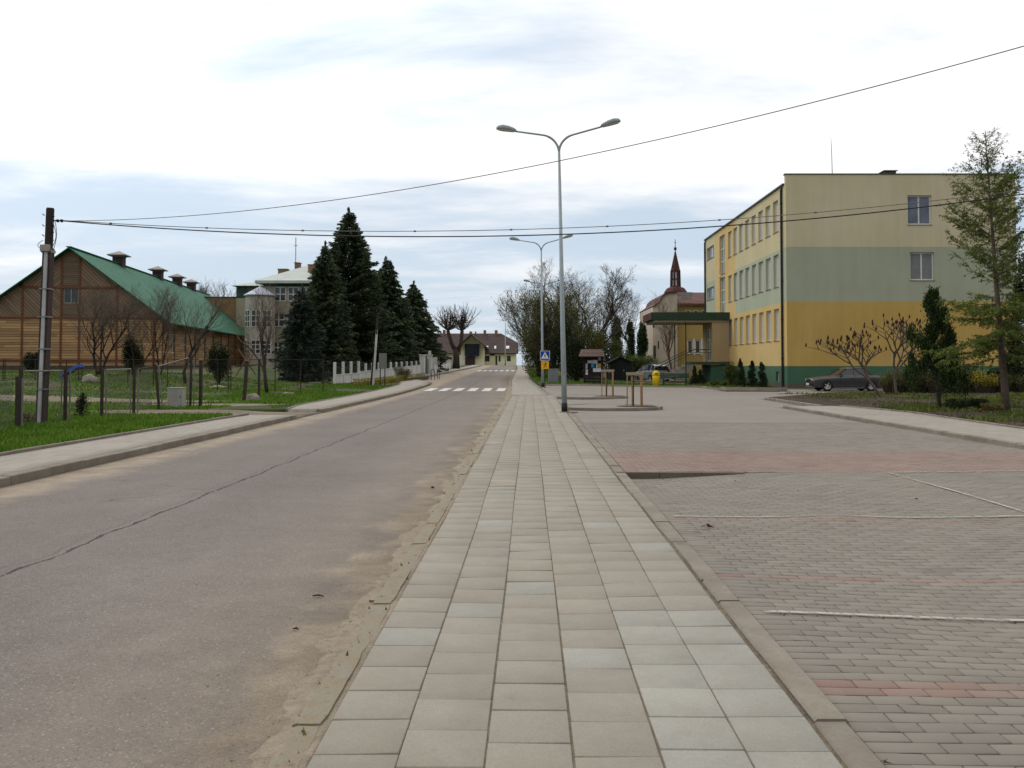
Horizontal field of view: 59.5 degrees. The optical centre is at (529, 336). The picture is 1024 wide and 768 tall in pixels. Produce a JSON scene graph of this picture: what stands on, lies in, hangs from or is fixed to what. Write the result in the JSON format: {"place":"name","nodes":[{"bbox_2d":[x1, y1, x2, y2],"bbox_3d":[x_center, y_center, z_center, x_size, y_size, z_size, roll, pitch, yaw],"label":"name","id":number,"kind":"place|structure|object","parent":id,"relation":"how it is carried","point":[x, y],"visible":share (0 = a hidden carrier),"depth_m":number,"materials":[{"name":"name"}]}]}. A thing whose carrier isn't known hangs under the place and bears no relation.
{"place":"outdoors","nodes":[
{"label":"outdoors","id":0,"kind":"place"},
{"bbox_2d":[0,395,273,402],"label":"dirt path","id":1,"kind":"structure","parent":0,"point":[27,398],"depth_m":36.64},
{"bbox_2d":[0,415,288,475],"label":"sidewalk","id":2,"kind":"structure","parent":0,"point":[18,462],"depth_m":16.50,"materials":[{"name":"concrete"}]},
{"bbox_2d":[57,410,320,418],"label":"driveway","id":3,"kind":"structure","parent":0,"point":[297,414],"depth_m":28.60,"materials":[{"name":"concrete"}]},
{"bbox_2d":[0,366,516,767],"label":"road","id":4,"kind":"structure","parent":0,"point":[138,593],"depth_m":6.97,"materials":[{"name":"asphalt"}]},
{"bbox_2d":[0,415,295,486],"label":"kerb","id":5,"kind":"structure","parent":4,"relation":"on","point":[33,474],"depth_m":15.10,"materials":[{"name":"concrete"}]},
{"bbox_2d":[249,387,510,767],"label":"kerb sand","id":6,"kind":"structure","parent":4,"relation":"on","point":[343,635],"depth_m":5.13,"materials":[{"name":"sand"}]},
{"bbox_2d":[267,369,516,767],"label":"curb","id":7,"kind":"structure","parent":4,"relation":"on","point":[317,709],"depth_m":4.91,"materials":[{"name":"concrete"}]},
{"bbox_2d":[0,365,690,451],"bbox_3d":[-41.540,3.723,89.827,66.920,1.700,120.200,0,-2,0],"label":"lawn","id":8,"kind":"structure","parent":0,"point":[269,372],"depth_m":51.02,"materials":[{"name":"plant"}]},
{"bbox_2d":[21,352,37,372],"bbox_3d":[-32.191,1.694,58.075,1.604,1.454,1.095,-1,-2,35],"label":"evergreen bush","id":9,"kind":"object","parent":8,"relation":"on","point":[29,364],"visible":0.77,"depth_m":57.79,"materials":[{"name":"green plant"}]},
{"bbox_2d":[54,281,167,374],"bbox_3d":[-25.537,-0.629,54.859,6.123,6.162,7.286,0,-2,-9],"label":"bare tree","id":10,"kind":"object","parent":8,"relation":"on","point":[108,320],"visible":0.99,"depth_m":54.38,"materials":[{"name":"brown plant"}]},
{"bbox_2d":[0,246,244,369],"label":"wooden barn","id":11,"kind":"structure","parent":8,"relation":"on","point":[75,268],"depth_m":70.37,"materials":[{"name":"brown wood"}]},
{"bbox_2d":[64,288,78,302],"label":"window","id":12,"kind":"structure","parent":11,"relation":"in","point":[68,292],"depth_m":70.19,"materials":[{"name":"grey glass"}]},
{"bbox_2d":[120,333,145,373],"bbox_3d":[-25.196,1.065,56.970,1.280,2.770,1.664,0,-2,0],"label":"evergreen bush","id":13,"kind":"object","parent":8,"relation":"on","point":[138,353],"visible":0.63,"depth_m":56.60,"materials":[{"name":"green plant"}]},
{"bbox_2d":[92,281,186,372],"bbox_3d":[-24.376,-0.535,56.442,5.596,6.126,3.784,0,-2,-13],"label":"bare tree","id":14,"kind":"object","parent":8,"relation":"on","point":[152,318],"visible":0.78,"depth_m":56.14,"materials":[{"name":"brown plant"}]},
{"bbox_2d":[123,280,193,374],"bbox_3d":[-23.951,-0.526,57.274,4.168,6.143,5.285,-1,-2,28],"label":"bare tree","id":15,"kind":"object","parent":8,"relation":"on","point":[166,298],"visible":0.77,"depth_m":57.11,"materials":[{"name":"brown plant"}]},
{"bbox_2d":[0,359,353,391],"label":"yard fence","id":16,"kind":"object","parent":8,"relation":"on","point":[4,372],"visible":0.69,"depth_m":47.97,"materials":[{"name":"metal"}]},
{"bbox_2d":[167,387,186,407],"bbox_3d":[-12.318,2.154,31.297,0.565,0.760,0.342,0,-2,0],"label":"electric cabinet","id":17,"kind":"object","parent":8,"relation":"on","point":[180,397],"visible":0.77,"depth_m":31.14,"materials":[{"name":"grey metal"}]},
{"bbox_2d":[199,359,202,405],"bbox_3d":[-11.720,1.728,31.962,0.130,1.853,0.130,0,-2,0],"label":"fence post","id":18,"kind":"object","parent":8,"relation":"on","point":[200,380],"visible":0.96,"depth_m":31.92,"materials":[{"name":"metal"}]},
{"bbox_2d":[171,277,246,382],"bbox_3d":[-18.210,-0.291,51.346,4.251,6.166,4.174,0,-2,0],"label":"bare tree","id":19,"kind":"object","parent":8,"relation":"on","point":[204,332],"visible":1,"depth_m":51.73,"materials":[{"name":"brown plant"}]},
{"bbox_2d":[204,341,233,383],"bbox_3d":[-18.694,1.545,53.953,1.592,2.714,1.527,-1,-2,35],"label":"evergreen bush","id":20,"kind":"object","parent":8,"relation":"on","point":[222,365],"visible":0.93,"depth_m":53.74,"materials":[{"name":"green plant"}]},
{"bbox_2d":[223,278,299,392],"bbox_3d":[-14.265,-0.023,46.476,4.793,6.121,3.298,-2,-2,43],"label":"bare tree","id":21,"kind":"object","parent":8,"relation":"on","point":[264,320],"visible":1,"depth_m":46.34,"materials":[{"name":"brown plant"}]},
{"bbox_2d":[204,237,351,364],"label":"village school","id":22,"kind":"object","parent":8,"relation":"on","point":[288,282],"visible":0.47,"depth_m":100.16,"materials":[{"name":"paint"}]},
{"bbox_2d":[268,284,332,381],"bbox_3d":[-16.242,-0.102,64.139,4.658,7.394,5.078,0,-2,0],"label":"spruce tree","id":23,"kind":"object","parent":8,"relation":"on","point":[297,325],"visible":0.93,"depth_m":63.52,"materials":[{"name":"green plant"}]},
{"bbox_2d":[287,241,362,376],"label":"spruce tree","id":24,"kind":"object","parent":8,"relation":"on","point":[325,276],"visible":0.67,"depth_m":75.55,"materials":[{"name":"green plant"}]},
{"bbox_2d":[299,207,408,370],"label":"spruce tree","id":25,"kind":"object","parent":8,"relation":"on","point":[351,256],"visible":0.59,"depth_m":81.35,"materials":[{"name":"green plant"}]},
{"bbox_2d":[370,316,378,384],"bbox_3d":[-10.019,0.989,57.998,0.570,4.645,0.160,0,-2,0],"label":"leaning pole","id":26,"kind":"object","parent":8,"relation":"on","point":[372,380],"visible":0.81,"depth_m":57.94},
{"bbox_2d":[351,287,402,367],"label":"spruce tree","id":27,"kind":"object","parent":8,"relation":"on","point":[377,302],"visible":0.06,"depth_m":83.58,"materials":[{"name":"green plant"}]},
{"bbox_2d":[351,373,427,384],"bbox_3d":[-9.886,3.313,71.341,2.131,0.866,27.346,0,-2,5],"label":"flower border","id":28,"kind":"object","parent":8,"relation":"on","point":[419,376],"visible":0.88,"depth_m":64.40,"materials":[{"name":"plant"}]},
{"bbox_2d":[333,355,460,383],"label":"white fence","id":29,"kind":"object","parent":8,"relation":"on","point":[416,368],"visible":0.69,"depth_m":74.37,"materials":[{"name":"concrete"}]},
{"bbox_2d":[377,255,426,372],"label":"spruce tree","id":30,"kind":"object","parent":8,"relation":"on","point":[396,305],"visible":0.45,"depth_m":88.39,"materials":[{"name":"green plant"}]},
{"bbox_2d":[402,280,451,371],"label":"spruce tree","id":31,"kind":"object","parent":8,"relation":"on","point":[427,328],"visible":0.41,"depth_m":98.45,"materials":[{"name":"green plant"}]},
{"bbox_2d":[431,303,480,368],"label":"pollard tree","id":32,"kind":"object","parent":8,"relation":"on","point":[461,324],"visible":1,"depth_m":117.84,"materials":[{"name":"brown plant"}]},
{"bbox_2d":[288,365,478,411],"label":"sidewalk","id":33,"kind":"structure","parent":0,"point":[400,387],"depth_m":41.99,"materials":[{"name":"concrete"}]},
{"bbox_2d":[0,0,1023,364],"label":"sky","id":34,"kind":"structure","parent":0,"point":[111,110],"materials":[{"name":"white"}]},
{"bbox_2d":[1,372,1023,761],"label":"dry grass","id":35,"kind":"structure","parent":0,"point":[305,388],"depth_m":40.24,"materials":[{"name":"plant"}]},
{"bbox_2d":[307,395,718,767],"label":"sidewalk","id":36,"kind":"structure","parent":0,"point":[449,722],"depth_m":5.45,"materials":[{"name":"concrete"}]},
{"bbox_2d":[540,350,549,387],"bbox_3d":[1.000,2.089,57.154,0.630,2.505,0.081,0,-2,0],"label":"crossing sign","id":37,"kind":"object","parent":36,"relation":"on","point":[544,357],"visible":0.98,"depth_m":57.14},
{"bbox_2d":[496,118,620,412],"bbox_3d":[1.075,-2.389,29.990,4.180,9.861,0.320,-1,-2,0],"label":"street lamp","id":38,"kind":"object","parent":36,"relation":"on","point":[607,123],"visible":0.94,"depth_m":29.95,"materials":[{"name":"metal"}]},
{"bbox_2d":[322,395,847,767],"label":"sidewalk joints","id":39,"kind":"object","parent":36,"relation":"on","point":[783,687],"visible":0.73,"depth_m":4.94,"materials":[{"name":"concrete"}]},
{"bbox_2d":[373,402,842,767],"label":"sidewalk replaced slabs","id":40,"kind":"structure","parent":36,"relation":"on","point":[766,718],"depth_m":4.45,"materials":[{"name":"concrete"}]},
{"bbox_2d":[511,366,548,394],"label":"sidewalk","id":41,"kind":"structure","parent":0,"point":[522,383],"depth_m":61.02,"materials":[{"name":"concrete"}]},
{"bbox_2d":[525,365,696,386],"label":"lawn","id":42,"kind":"structure","parent":0,"point":[559,375],"depth_m":74.35,"materials":[{"name":"plant"}]},
{"bbox_2d":[516,323,556,376],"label":"shrub","id":43,"kind":"object","parent":42,"relation":"on","point":[534,362],"visible":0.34,"depth_m":77.71,"materials":[{"name":"green plant"}]},
{"bbox_2d":[494,278,586,366],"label":"budding tree","id":44,"kind":"object","parent":42,"relation":"on","point":[517,311],"visible":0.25,"depth_m":84.01,"materials":[{"name":"green plant"}]},
{"bbox_2d":[503,276,604,368],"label":"budding tree","id":45,"kind":"object","parent":42,"relation":"on","point":[536,310],"visible":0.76,"depth_m":75.84,"materials":[{"name":"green plant"}]},
{"bbox_2d":[547,320,573,380],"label":"shrub","id":46,"kind":"object","parent":42,"relation":"on","point":[555,348],"visible":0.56,"depth_m":67.68,"materials":[{"name":"green plant"}]},
{"bbox_2d":[506,257,640,376],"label":"budding tree","id":47,"kind":"object","parent":42,"relation":"on","point":[610,313],"visible":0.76,"depth_m":78.29,"materials":[{"name":"brown plant"}]},
{"bbox_2d":[566,331,588,381],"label":"shrub","id":48,"kind":"object","parent":42,"relation":"on","point":[574,365],"visible":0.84,"depth_m":65.58,"materials":[{"name":"green plant"}]},
{"bbox_2d":[572,317,607,361],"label":"shrub","id":49,"kind":"object","parent":42,"relation":"on","point":[598,341],"visible":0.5,"depth_m":73.95,"materials":[{"name":"green plant"}]},
{"bbox_2d":[579,349,604,382],"bbox_3d":[4.351,2.180,62.537,1.740,2.633,1.650,0,-2,0],"label":"notice board","id":50,"kind":"object","parent":42,"relation":"on","point":[592,363],"visible":0.97,"depth_m":62.48,"materials":[{"name":"brown wood"}]},
{"bbox_2d":[573,286,645,339],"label":"budding tree","id":51,"kind":"object","parent":42,"relation":"on","point":[612,329],"visible":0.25,"depth_m":87.91,"materials":[{"name":"green plant"}]},
{"bbox_2d":[603,336,634,377],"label":"shrub","id":52,"kind":"object","parent":42,"relation":"on","point":[611,355],"visible":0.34,"depth_m":81.99,"materials":[{"name":"green plant"}]},
{"bbox_2d":[606,357,632,380],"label":"garden shed","id":53,"kind":"structure","parent":42,"relation":"on","point":[620,366],"depth_m":75.94,"materials":[{"name":"wood"}]},
{"bbox_2d":[615,361,624,379],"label":"door","id":54,"kind":"structure","parent":53,"relation":"in","point":[619,365],"depth_m":75.91,"materials":[{"name":"wood"}]},
{"bbox_2d":[593,285,649,366],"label":"bare tree","id":55,"kind":"object","parent":42,"relation":"on","point":[625,336],"visible":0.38,"depth_m":111.21,"materials":[{"name":"brown plant"}]},
{"bbox_2d":[625,320,635,356],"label":"thuja tree","id":56,"kind":"object","parent":42,"relation":"on","point":[631,337],"visible":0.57,"depth_m":100.77,"materials":[{"name":"green plant"}]},
{"bbox_2d":[635,321,648,364],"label":"thuja tree","id":57,"kind":"object","parent":42,"relation":"on","point":[642,347],"visible":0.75,"depth_m":96.79,"materials":[{"name":"green plant"}]},
{"bbox_2d":[628,354,659,371],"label":"shrub","id":58,"kind":"object","parent":42,"relation":"on","point":[637,361],"visible":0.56,"depth_m":89.63,"materials":[{"name":"green plant"}]},
{"bbox_2d":[649,292,690,378],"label":"bare tree","id":59,"kind":"object","parent":42,"relation":"on","point":[667,338],"visible":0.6,"depth_m":85.55,"materials":[{"name":"brown plant"}]},
{"bbox_2d":[639,292,703,376],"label":"parish house","id":60,"kind":"structure","parent":42,"relation":"on","point":[694,333],"depth_m":99.98,"materials":[{"name":"beige paint"}]},
{"bbox_2d":[664,239,686,292],"bbox_3d":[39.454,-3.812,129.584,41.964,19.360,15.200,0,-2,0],"label":"church tower","id":61,"kind":"structure","parent":60,"relation":"on","point":[675,279],"depth_m":124.84,"materials":[{"name":"metal"}]},
{"bbox_2d":[660,373,689,384],"bbox_3d":[10.070,2.956,62.005,2.080,0.865,0.535,0,-2,0],"label":"park bench","id":62,"kind":"object","parent":42,"relation":"on","point":[674,375],"visible":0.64,"depth_m":62.21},
{"bbox_2d":[570,404,657,407],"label":"island","id":63,"kind":"structure","parent":0,"point":[597,406],"depth_m":31.86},
{"bbox_2d":[626,367,643,405],"bbox_3d":[3.720,1.809,32.121,0.641,1.562,0.479,0,-2,-12],"label":"tree guard","id":64,"kind":"object","parent":63,"relation":"on","point":[633,374],"visible":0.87,"depth_m":31.96,"materials":[{"name":"brown wood"}]},
{"bbox_2d":[512,367,777,391],"bbox_3d":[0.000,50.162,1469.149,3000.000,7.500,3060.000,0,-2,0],"label":"ground","id":65,"kind":"structure","parent":0,"point":[720,390],"depth_m":57.49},
{"bbox_2d":[317,365,481,412],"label":"kerb","id":66,"kind":"structure","parent":65,"relation":"on","point":[330,408],"depth_m":40.21,"materials":[{"name":"concrete"}]},
{"bbox_2d":[436,330,517,364],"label":"house","id":67,"kind":"structure","parent":65,"relation":"on","point":[484,348],"depth_m":171.98,"materials":[{"name":"beige paint"}]},
{"bbox_2d":[617,472,743,478],"bbox_3d":[2.206,2.055,13.092,1.852,0.155,0.100,0,-2,0],"label":"kerb lip","id":68,"kind":"object","parent":65,"relation":"on","point":[644,475],"visible":0.54,"depth_m":13.04,"materials":[{"name":"concrete"}]},
{"bbox_2d":[643,144,1017,391],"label":"school building","id":69,"kind":"structure","parent":65,"relation":"on","point":[778,296],"depth_m":57.26,"materials":[{"name":"beige paint"}]},
{"bbox_2d":[907,196,930,224],"bbox_3d":[24.946,-8.097,57.451,1.546,1.891,0.063,0,-2,0],"label":"window","id":70,"kind":"structure","parent":69,"relation":"in","point":[918,216],"depth_m":57.45,"materials":[{"name":"white glass"}]},
{"bbox_2d":[910,252,934,280],"bbox_3d":[25.068,-4.475,57.244,1.606,1.832,0.250,0,-2,0],"label":"window","id":71,"kind":"structure","parent":69,"relation":"in","point":[921,263],"depth_m":57.33,"materials":[{"name":"white glass"}]},
{"bbox_2d":[784,406,1023,448],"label":"kerb","id":72,"kind":"structure","parent":65,"relation":"on","point":[1006,443],"depth_m":20.80,"materials":[{"name":"concrete"}]},
{"bbox_2d":[630,379,687,381],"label":"parking pad","id":73,"kind":"object","parent":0,"point":[665,381],"depth_m":74.47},
{"bbox_2d":[634,364,670,380],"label":"parked car","id":74,"kind":"object","parent":73,"relation":"on","point":[647,375],"visible":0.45,"depth_m":77.22,"materials":[{"name":"silver paint"}]},
{"bbox_2d":[542,386,865,423],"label":"parking lot","id":75,"kind":"structure","parent":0,"point":[683,405],"depth_m":32.98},
{"bbox_2d":[509,235,572,387],"bbox_3d":[0.825,-1.692,58.582,4.180,10.058,0.320,-1,-2,0],"label":"street lamp","id":76,"kind":"object","parent":75,"relation":"on","point":[542,345],"visible":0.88,"depth_m":58.55,"materials":[{"name":"metal"}]},
{"bbox_2d":[567,404,662,410],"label":"island kerb","id":77,"kind":"structure","parent":75,"relation":"on","point":[569,407],"depth_m":30.57,"materials":[{"name":"concrete"}]},
{"bbox_2d":[545,384,779,390],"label":"curb","id":78,"kind":"structure","parent":75,"relation":"on","point":[746,389],"depth_m":59.78,"materials":[{"name":"concrete"}]},
{"bbox_2d":[676,381,783,387],"bbox_3d":[14.040,3.621,70.296,4.680,0.099,27.250,0,-2,0],"label":"school bed","id":79,"kind":"object","parent":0,"point":[734,383],"visible":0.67,"depth_m":57.55,"materials":[{"name":"soil"}]},
{"bbox_2d":[722,360,738,384],"bbox_3d":[13.947,2.510,61.891,1.319,1.896,1.252,0,-2,0],"label":"shrub","id":80,"kind":"object","parent":79,"relation":"on","point":[729,371],"visible":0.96,"depth_m":61.78,"materials":[{"name":"green plant"}]},
{"bbox_2d":[733,358,746,385],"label":"conical thuja","id":81,"kind":"object","parent":79,"relation":"on","point":[741,378],"visible":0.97,"depth_m":59.45,"materials":[{"name":"green plant"}]},
{"bbox_2d":[745,360,758,386],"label":"conical thuja","id":82,"kind":"object","parent":79,"relation":"on","point":[751,375],"visible":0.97,"depth_m":59.08,"materials":[{"name":"green plant"}]},
{"bbox_2d":[755,362,768,386],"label":"conical thuja","id":83,"kind":"object","parent":79,"relation":"on","point":[762,376],"visible":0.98,"depth_m":58.41,"materials":[{"name":"green plant"}]},
{"bbox_2d":[582,423,1023,767],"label":"parking lot","id":84,"kind":"structure","parent":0,"point":[916,732],"depth_m":7.25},
{"bbox_2d":[607,450,1023,698],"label":"parking lot red rows","id":85,"kind":"object","parent":84,"relation":"on","point":[846,461],"visible":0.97,"depth_m":13.76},
{"bbox_2d":[674,471,1023,620],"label":"parking line marking","id":86,"kind":"object","parent":84,"relation":"on","point":[887,614],"visible":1,"depth_m":5.73,"materials":[{"name":"paint"}]},
{"bbox_2d":[787,389,969,392],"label":"school drive","id":87,"kind":"structure","parent":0,"point":[822,390],"depth_m":54.04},
{"bbox_2d":[804,367,884,390],"bbox_3d":[18.716,2.519,53.147,4.452,1.396,1.802,0,-2,0],"label":"parked car","id":88,"kind":"object","parent":87,"relation":"on","point":[847,377],"visible":0.9,"depth_m":52.32,"materials":[{"name":"grey paint"}]},
{"bbox_2d":[776,391,1023,426],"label":"planting bed","id":89,"kind":"object","parent":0,"point":[817,400],"visible":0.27,"depth_m":36.03,"materials":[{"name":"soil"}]},
{"bbox_2d":[805,325,886,396],"bbox_3d":[15.037,1.171,42.561,3.904,3.568,1.321,0,-2,8],"label":"sumac tree","id":90,"kind":"object","parent":89,"relation":"on","point":[865,373],"visible":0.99,"depth_m":42.38,"materials":[{"name":"brown plant"}]},
{"bbox_2d":[681,382,1023,421],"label":"bed grass","id":91,"kind":"structure","parent":89,"relation":"on","point":[932,405],"depth_m":33.26,"materials":[{"name":"plant"}]},
{"bbox_2d":[877,370,906,393],"bbox_3d":[18.857,2.298,46.461,1.641,1.347,1.045,0,-2,0],"label":"hedge shrub","id":92,"kind":"object","parent":89,"relation":"on","point":[888,384],"visible":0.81,"depth_m":46.33,"materials":[{"name":"plant"}]},
{"bbox_2d":[863,313,925,394],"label":"sumac tree","id":93,"kind":"object","parent":89,"relation":"on","point":[902,339],"visible":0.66,"depth_m":43.02,"materials":[{"name":"brown plant"}]},
{"bbox_2d":[840,405,1023,428],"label":"edging","id":94,"kind":"object","parent":89,"relation":"on","point":[941,416],"visible":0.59,"depth_m":25.18,"materials":[{"name":"concrete"}]},
{"bbox_2d":[900,285,976,407],"bbox_3d":[13.822,0.378,30.251,2.468,4.358,3.306,-1,-2,21],"label":"juniper tree","id":95,"kind":"object","parent":89,"relation":"on","point":[936,327],"visible":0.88,"depth_m":30.27,"materials":[{"name":"green plant"}]},
{"bbox_2d":[941,398,988,409],"bbox_3d":[14.298,2.230,29.373,1.466,0.499,0.998,-1,-2,22],"label":"ground shrub","id":96,"kind":"object","parent":89,"relation":"on","point":[974,402],"visible":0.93,"depth_m":29.32,"materials":[{"name":"green plant"}]},
{"bbox_2d":[920,127,1023,411],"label":"larch tree","id":97,"kind":"object","parent":89,"relation":"on","point":[987,344],"visible":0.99,"depth_m":28.39,"materials":[{"name":"green plant"}]},
{"bbox_2d":[969,370,998,393],"bbox_3d":[23.618,2.293,46.434,1.640,1.354,1.123,0,-2,0],"label":"hedge shrub","id":98,"kind":"object","parent":89,"relation":"on","point":[985,383],"visible":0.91,"depth_m":46.30,"materials":[{"name":"plant"}]},
{"bbox_2d":[986,258,1023,376],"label":"conifer tree","id":99,"kind":"object","parent":89,"relation":"on","point":[1011,369],"visible":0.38,"depth_m":31.98,"materials":[{"name":"green plant"}]},
{"bbox_2d":[792,406,1023,442],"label":"footway","id":100,"kind":"structure","parent":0,"point":[969,427],"depth_m":23.07,"materials":[{"name":"concrete"}]},
{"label":"parking lot bed","id":101,"kind":"structure","parent":0,"visible":0},
{"bbox_2d":[568,413,885,767],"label":"curb","id":102,"kind":"object","parent":101,"relation":"on","point":[841,736],"visible":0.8,"depth_m":4.85,"materials":[{"name":"concrete"}]},
{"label":"lawn","id":103,"kind":"structure","parent":0,"visible":0},
{"bbox_2d":[34,207,62,423],"bbox_3d":[-11.990,-0.456,22.385,0.577,5.562,0.320,0,-2,0],"label":"utility pole","id":104,"kind":"object","parent":103,"relation":"on","point":[48,252],"visible":0.98,"depth_m":22.33,"materials":[{"name":"concrete"}]},
{"bbox_2d":[63,193,1023,236],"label":"overhead cable","id":105,"kind":"object","parent":104,"relation":"attached to","point":[548,234],"visible":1,"depth_m":22.27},
{"bbox_2d":[63,46,1023,220],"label":"overhead wire","id":106,"kind":"object","parent":104,"relation":"attached to","point":[588,154],"visible":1,"depth_m":15.08,"materials":[{"name":"metal"}]},
{"bbox_2d":[77,190,1021,231],"bbox_3d":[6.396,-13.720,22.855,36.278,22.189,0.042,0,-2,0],"label":"overhead cable","id":107,"kind":"object","parent":104,"relation":"attached to","point":[550,228],"visible":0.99,"depth_m":22.52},
{"bbox_2d":[73,391,89,415],"bbox_3d":[-12.590,1.931,25.146,0.506,0.824,0.374,-1,-2,23],"label":"weed shrub","id":108,"kind":"object","parent":103,"relation":"on","point":[82,400],"visible":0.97,"depth_m":25.10,"materials":[{"name":"green plant"}]},
{"bbox_2d":[0,356,194,430],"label":"wire fence","id":109,"kind":"object","parent":103,"relation":"on","point":[19,388],"visible":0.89,"depth_m":25.33,"materials":[{"name":"metal"}]},
{"bbox_2d":[0,413,248,455],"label":"edging","id":110,"kind":"object","parent":103,"relation":"on","point":[85,440],"visible":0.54,"depth_m":18.08,"materials":[{"name":"concrete"}]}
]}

